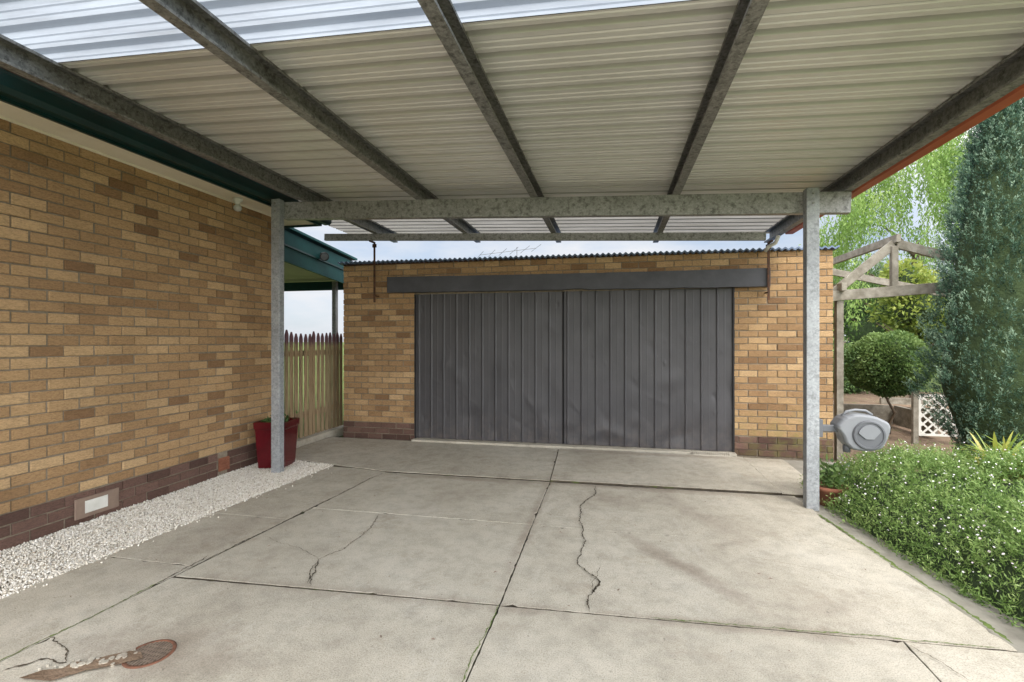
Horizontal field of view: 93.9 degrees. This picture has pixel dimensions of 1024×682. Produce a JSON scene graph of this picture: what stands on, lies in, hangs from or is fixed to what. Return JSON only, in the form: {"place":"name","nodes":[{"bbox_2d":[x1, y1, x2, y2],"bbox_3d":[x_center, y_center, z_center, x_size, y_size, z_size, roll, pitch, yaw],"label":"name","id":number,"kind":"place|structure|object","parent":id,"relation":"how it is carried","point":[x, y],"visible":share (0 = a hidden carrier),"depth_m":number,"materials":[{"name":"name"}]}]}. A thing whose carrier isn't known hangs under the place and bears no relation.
{"place":"outdoors","nodes":[
{"label":"outdoors","id":0,"kind":"place"},
{"bbox_2d":[0,458,333,598],"bbox_3d":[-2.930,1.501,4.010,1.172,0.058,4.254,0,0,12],"label":"pebble gravel","id":1,"kind":"structure","parent":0,"point":[170,510],"depth_m":3.89,"materials":[{"name":"white gravel"}]},
{"bbox_2d":[253,417,299,467],"bbox_3d":[-2.832,1.222,5.768,0.383,0.545,0.383,0,0,0],"label":"plant pot","id":2,"kind":"object","parent":1,"relation":"on","point":[263,437],"visible":0.69,"depth_m":5.61,"materials":[{"name":"red ceramic"}]},
{"bbox_2d":[261,410,298,423],"bbox_3d":[-2.811,0.951,5.755,0.416,0.239,0.387,0,0,12],"label":"potted plant","id":3,"kind":"object","parent":2,"relation":"in","point":[268,418],"visible":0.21,"depth_m":5.76,"materials":[{"name":"green plant"}]},
{"bbox_2d":[0,437,1023,681],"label":"driveway","id":4,"kind":"structure","parent":0,"point":[426,591],"depth_m":2.90,"materials":[{"name":"concrete"}]},
{"bbox_2d":[20,651,142,680],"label":"broken patch","id":5,"kind":"object","parent":4,"relation":"on","point":[51,674],"visible":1,"depth_m":2.17,"materials":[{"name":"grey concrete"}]},
{"bbox_2d":[38,647,137,670],"bbox_3d":[-1.963,1.491,2.209,0.381,0.018,0.114,0,0,-20],"label":"concrete rubble","id":6,"kind":"object","parent":4,"relation":"on","point":[73,664],"visible":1,"depth_m":2.21,"materials":[{"name":"grey concrete"}]},
{"bbox_2d":[121,639,176,668],"bbox_3d":[-1.735,1.495,2.292,0.212,0.006,0.212,0,0,12],"label":"drain cover","id":7,"kind":"object","parent":4,"relation":"on","point":[154,652],"visible":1,"depth_m":2.29,"materials":[{"name":"metal"}]},
{"bbox_2d":[186,472,774,569],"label":"joint dirt","id":8,"kind":"structure","parent":4,"relation":"on","point":[459,476],"depth_m":4.76,"materials":[{"name":"soil"}]},
{"bbox_2d":[5,488,966,678],"bbox_3d":[-0.046,1.494,3.538,4.564,0.001,2.821,0,0,1],"label":"driveway crack","id":9,"kind":"object","parent":4,"relation":"on","point":[310,576],"visible":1,"depth_m":2.98,"materials":[{"name":"grey concrete"}]},
{"bbox_2d":[0,514,1012,681],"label":"moss line","id":10,"kind":"object","parent":4,"relation":"on","point":[987,625],"visible":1,"depth_m":2.56,"materials":[{"name":"green plant"}]},
{"bbox_2d":[0,0,1023,510],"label":"carport","id":11,"kind":"object","parent":4,"relation":"on","point":[554,120],"visible":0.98,"depth_m":3.19,"materials":[{"name":"metal"}]},
{"bbox_2d":[819,409,889,451],"bbox_3d":[3.011,0.792,4.245,0.552,0.385,0.210,0,0,12],"label":"hose reel","id":12,"kind":"object","parent":11,"relation":"attached to","point":[850,428],"visible":0.98,"depth_m":4.16,"materials":[{"name":"grey plastic"}]},
{"bbox_2d":[293,342,942,437],"bbox_3d":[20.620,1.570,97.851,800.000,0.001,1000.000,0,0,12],"label":"ground","id":13,"kind":"structure","parent":0,"point":[928,387],"depth_m":16.88,"materials":[{"name":"soil"}]},
{"bbox_2d":[0,67,356,550],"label":"brick house","id":14,"kind":"structure","parent":13,"relation":"on","point":[135,315],"depth_m":4.21,"materials":[{"name":"beige brick"}]},
{"bbox_2d":[320,252,328,260],"bbox_3d":[-3.041,-1.368,7.766,0.140,0.148,0.156,0,0,-20],"label":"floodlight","id":15,"kind":"object","parent":14,"relation":"attached to","point":[324,256],"visible":1,"depth_m":7.73,"materials":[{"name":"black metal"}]},
{"bbox_2d":[284,330,343,447],"bbox_3d":[-2.994,0.697,7.202,0.170,1.707,1.740,0,0,12],"label":"picket fence","id":16,"kind":"object","parent":13,"relation":"on","point":[311,353],"visible":0.77,"depth_m":7.23,"materials":[{"name":"wood"}]},
{"bbox_2d":[338,245,839,461],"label":"brick garage","id":17,"kind":"structure","parent":13,"relation":"on","point":[696,352],"depth_m":6.67,"materials":[{"name":"brick"}]},
{"bbox_2d":[416,292,562,443],"bbox_3d":[-0.363,0.373,6.996,2.220,2.165,0.051,0,0,12],"label":"door leaf","id":18,"kind":"structure","parent":17,"relation":"in","point":[489,366],"depth_m":6.99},
{"bbox_2d":[477,245,539,257],"bbox_3d":[-0.085,-1.512,10.749,1.385,1.223,0.672,0,0,-7],"label":"tv antenna","id":19,"kind":"object","parent":17,"relation":"attached to","point":[507,251],"visible":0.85,"depth_m":10.73,"materials":[{"name":"grey metal"}]},
{"bbox_2d":[564,288,732,450],"bbox_3d":[1.824,0.373,6.534,2.220,2.165,0.055,0,0,12],"label":"door leaf","id":20,"kind":"structure","parent":17,"relation":"in","point":[643,368],"depth_m":6.53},
{"bbox_2d":[832,264,850,343],"bbox_3d":[12.652,-1.206,19.965,3.098,5.541,3.408,0,0,12],"label":"tree","id":21,"kind":"object","parent":13,"relation":"on","point":[833,310],"visible":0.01,"depth_m":18.98,"materials":[{"name":"green plant"}]},
{"bbox_2d":[845,251,918,342],"bbox_3d":[15.698,-1.164,20.927,5.055,5.516,3.962,0,0,-16],"label":"tree","id":22,"kind":"object","parent":13,"relation":"on","point":[880,266],"visible":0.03,"depth_m":20.22,"materials":[{"name":"green plant"}]},
{"bbox_2d":[798,129,974,391],"bbox_3d":[11.504,-2.457,13.820,5.834,8.036,6.057,0,0,12],"label":"weeping tree","id":23,"kind":"object","parent":13,"relation":"on","point":[937,165],"visible":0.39,"depth_m":13.18,"materials":[{"name":"green plant"}]},
{"bbox_2d":[833,270,943,377],"bbox_3d":[13.716,-0.554,17.030,3.739,4.225,3.954,0,0,12],"label":"tree","id":24,"kind":"object","parent":13,"relation":"on","point":[862,330],"visible":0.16,"depth_m":17.21,"materials":[{"name":"green plant"}]},
{"bbox_2d":[284,108,1023,341],"label":"sky","id":25,"kind":"structure","parent":0,"point":[305,312],"materials":[{"name":"white"}]},
{"bbox_2d":[784,460,1023,652],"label":"side path","id":26,"kind":"structure","parent":0,"point":[1014,634],"depth_m":2.98,"materials":[{"name":"grey concrete"}]},
{"bbox_2d":[819,481,848,506],"bbox_3d":[2.955,1.430,4.467,0.310,0.180,0.310,0,0,12],"label":"terracotta pot","id":27,"kind":"object","parent":26,"relation":"on","point":[824,490],"visible":0.38,"depth_m":4.37,"materials":[{"name":"orange ceramic"}]},
{"bbox_2d":[819,454,850,488],"bbox_3d":[2.954,1.209,4.476,0.345,0.373,0.332,0,0,12],"label":"pot seedling","id":28,"kind":"object","parent":27,"relation":"in","point":[831,473],"visible":0.79,"depth_m":4.42,"materials":[{"name":"green plant"}]},
{"bbox_2d":[832,419,1016,479],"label":"garden soil","id":29,"kind":"structure","parent":0,"point":[901,434],"depth_m":7.38,"materials":[{"name":"brown soil"}]},
{"bbox_2d":[832,348,854,396],"bbox_3d":[6.253,0.756,10.069,1.792,1.615,1.272,0,0,12],"label":"leafy shrub","id":30,"kind":"object","parent":29,"relation":"on","point":[844,377],"visible":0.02,"depth_m":9.74,"materials":[{"name":"green plant"}]},
{"bbox_2d":[832,391,949,433],"bbox_3d":[7.478,1.290,9.538,4.300,0.420,4.250,0,0,12],"label":"raised bed","id":31,"kind":"object","parent":29,"relation":"on","point":[876,406],"visible":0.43,"depth_m":8.75,"materials":[{"name":"soil"}]},
{"bbox_2d":[832,333,871,393],"bbox_3d":[7.496,0.756,11.389,2.067,1.926,1.790,0,0,-19],"label":"leafy shrub","id":32,"kind":"object","parent":31,"relation":"on","point":[855,389],"visible":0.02,"depth_m":10.93,"materials":[{"name":"green plant"}]},
{"bbox_2d":[844,329,941,433],"bbox_3d":[6.279,0.675,7.952,1.263,1.754,1.240,0,0,-6],"label":"topiary tree","id":33,"kind":"object","parent":29,"relation":"on","point":[879,364],"visible":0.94,"depth_m":7.70,"materials":[{"name":"green plant"}]},
{"bbox_2d":[832,234,958,460],"bbox_3d":[5.740,0.105,7.068,2.907,2.890,2.610,0,0,12],"label":"pergola","id":34,"kind":"object","parent":29,"relation":"on","point":[892,246],"visible":0.4,"depth_m":6.14,"materials":[{"name":"brown wood"}]},
{"bbox_2d":[865,257,948,397],"bbox_3d":[8.546,-0.110,9.964,1.958,3.335,1.606,0,0,12],"label":"golden shrub","id":35,"kind":"object","parent":29,"relation":"on","point":[906,309],"visible":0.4,"depth_m":9.72,"materials":[{"name":"green plant"}]},
{"bbox_2d":[797,435,1023,627],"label":"daisy bush","id":36,"kind":"object","parent":29,"relation":"on","point":[958,521],"visible":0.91,"depth_m":3.48,"materials":[{"name":"green plant"}]},
{"bbox_2d":[911,391,957,443],"bbox_3d":[6.384,1.155,7.137,0.720,0.790,0.060,0,0,12],"label":"lattice panel","id":37,"kind":"object","parent":29,"relation":"on","point":[917,415],"visible":0.39,"depth_m":7.17,"materials":[{"name":"white paint"}]},
{"bbox_2d":[901,97,1023,482],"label":"columnar yew","id":38,"kind":"object","parent":29,"relation":"on","point":[980,378],"visible":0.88,"depth_m":5.16,"materials":[{"name":"green plant"}]},
{"bbox_2d":[932,430,1023,481],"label":"strappy plant","id":39,"kind":"object","parent":29,"relation":"on","point":[996,443],"visible":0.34,"depth_m":4.22,"materials":[{"name":"green plant"}]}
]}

